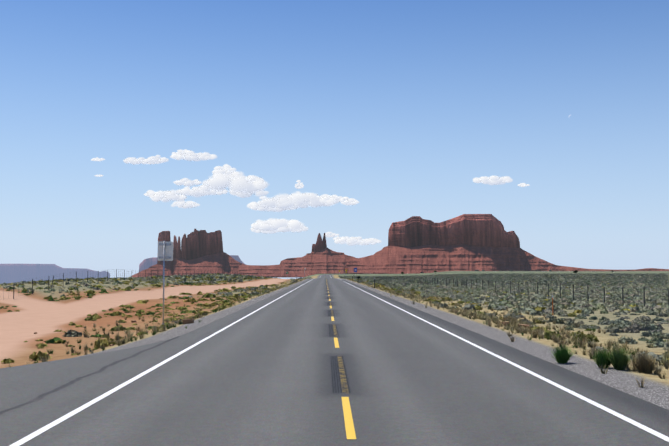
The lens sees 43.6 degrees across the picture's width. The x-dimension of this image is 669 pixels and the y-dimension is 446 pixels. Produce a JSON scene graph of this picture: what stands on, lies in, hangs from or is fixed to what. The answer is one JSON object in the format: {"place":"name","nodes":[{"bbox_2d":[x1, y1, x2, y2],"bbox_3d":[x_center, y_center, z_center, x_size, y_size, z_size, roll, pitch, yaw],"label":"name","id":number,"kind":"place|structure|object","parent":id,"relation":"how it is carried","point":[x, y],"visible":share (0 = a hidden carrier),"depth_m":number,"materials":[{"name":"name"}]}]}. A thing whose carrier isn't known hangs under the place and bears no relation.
{"place":"outdoors","nodes":[
{"label":"outdoors","id":0,"kind":"place"},
{"bbox_2d":[0,264,109,283],"bbox_3d":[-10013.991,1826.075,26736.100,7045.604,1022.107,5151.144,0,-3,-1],"label":"mesa","id":1,"kind":"structure","parent":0,"point":[11,273],"depth_m":25245.81,"materials":[{"name":"blue stone"}]},
{"bbox_2d":[139,257,156,271],"bbox_3d":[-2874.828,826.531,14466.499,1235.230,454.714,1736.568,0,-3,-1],"label":"distant mesa","id":2,"kind":"structure","parent":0,"point":[144,264],"depth_m":14105.54,"materials":[{"name":"stone"}]},
{"bbox_2d":[131,229,244,277],"bbox_3d":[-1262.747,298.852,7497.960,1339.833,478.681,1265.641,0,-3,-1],"label":"buttes","id":3,"kind":"object","parent":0,"point":[197,251],"visible":0.46,"depth_m":7310.62,"materials":[{"name":"red stone"}]},
{"bbox_2d":[230,255,245,264],"bbox_3d":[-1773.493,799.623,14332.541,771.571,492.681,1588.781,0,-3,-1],"label":"distant mesa","id":4,"kind":"structure","parent":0,"point":[236,258],"depth_m":14286.59,"materials":[{"name":"blue stone"}]},
{"bbox_2d":[239,233,354,277],"bbox_3d":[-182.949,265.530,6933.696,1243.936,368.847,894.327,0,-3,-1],"label":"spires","id":5,"kind":"object","parent":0,"point":[321,258],"visible":0.71,"depth_m":6843.28,"materials":[{"name":"red stone"}]},
{"bbox_2d":[0,272,668,445],"bbox_3d":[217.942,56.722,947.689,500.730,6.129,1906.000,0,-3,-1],"label":"road","id":6,"kind":"structure","parent":0,"point":[283,371],"depth_m":12.47,"materials":[{"name":"grey asphalt"}]},
{"bbox_2d":[9,276,320,445],"bbox_3d":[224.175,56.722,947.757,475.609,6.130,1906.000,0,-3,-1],"label":"line","id":7,"kind":"object","parent":6,"relation":"on","point":[48,426],"visible":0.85,"depth_m":12.04,"materials":[{"name":"white paint"}]},
{"bbox_2d":[326,279,355,438],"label":"dashes","id":8,"kind":"object","parent":6,"relation":"on","point":[349,427],"visible":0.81,"depth_m":10.27,"materials":[{"name":"yellow paint"}]},
{"bbox_2d":[344,281,668,441],"bbox_3d":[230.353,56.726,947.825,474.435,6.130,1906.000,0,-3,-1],"label":"line","id":9,"kind":"object","parent":6,"relation":"on","point":[649,430],"visible":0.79,"depth_m":12.44,"materials":[{"name":"white paint"}]},
{"bbox_2d":[0,271,668,409],"bbox_3d":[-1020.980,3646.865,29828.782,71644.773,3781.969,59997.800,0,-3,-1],"label":"ground","id":10,"kind":"structure","parent":0,"point":[44,319],"depth_m":39.58,"materials":[{"name":"beige sand"}]},
{"bbox_2d":[0,269,248,299],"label":"fence","id":11,"kind":"object","parent":10,"relation":"on","point":[107,278],"visible":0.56,"depth_m":96.63,"materials":[{"name":"metal"}]},
{"bbox_2d":[158,241,172,324],"bbox_3d":[-6.658,2.452,32.773,0.610,3.521,0.166,0,-3,-1],"label":"sign","id":12,"kind":"object","parent":10,"relation":"on","point":[165,251],"visible":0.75,"depth_m":32.91,"materials":[{"name":"metal"}]},
{"bbox_2d":[34,319,529,345],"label":"shrubs","id":13,"kind":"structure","parent":10,"relation":"on","point":[187,321],"depth_m":29.81,"materials":[{"name":"green plant"}]},
{"bbox_2d":[0,273,668,314],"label":"shrubs","id":14,"kind":"object","parent":10,"relation":"on","point":[631,283],"visible":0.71,"depth_m":100.84,"materials":[{"name":"green plant"}]},
{"bbox_2d":[0,278,668,363],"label":"shrubs","id":15,"kind":"object","parent":10,"relation":"on","point":[637,324],"visible":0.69,"depth_m":40.61,"materials":[{"name":"green plant"}]},
{"bbox_2d":[365,275,668,309],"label":"fence","id":16,"kind":"object","parent":10,"relation":"on","point":[546,288],"visible":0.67,"depth_m":70.28,"materials":[{"name":"metal"}]},
{"bbox_2d":[0,0,668,278],"label":"sky","id":17,"kind":"structure","parent":0,"point":[395,108],"materials":[{"name":"blue"}]},
{"bbox_2d":[4,278,668,387],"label":"grass","id":18,"kind":"structure","parent":0,"point":[642,363],"depth_m":24.80,"materials":[{"name":"yellow plant"}]},
{"bbox_2d":[346,214,668,273],"bbox_3d":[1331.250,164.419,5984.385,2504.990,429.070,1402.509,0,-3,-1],"label":"butte","id":19,"kind":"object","parent":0,"point":[464,242],"visible":0.75,"depth_m":5677.47,"materials":[{"name":"red stone"}]}
]}

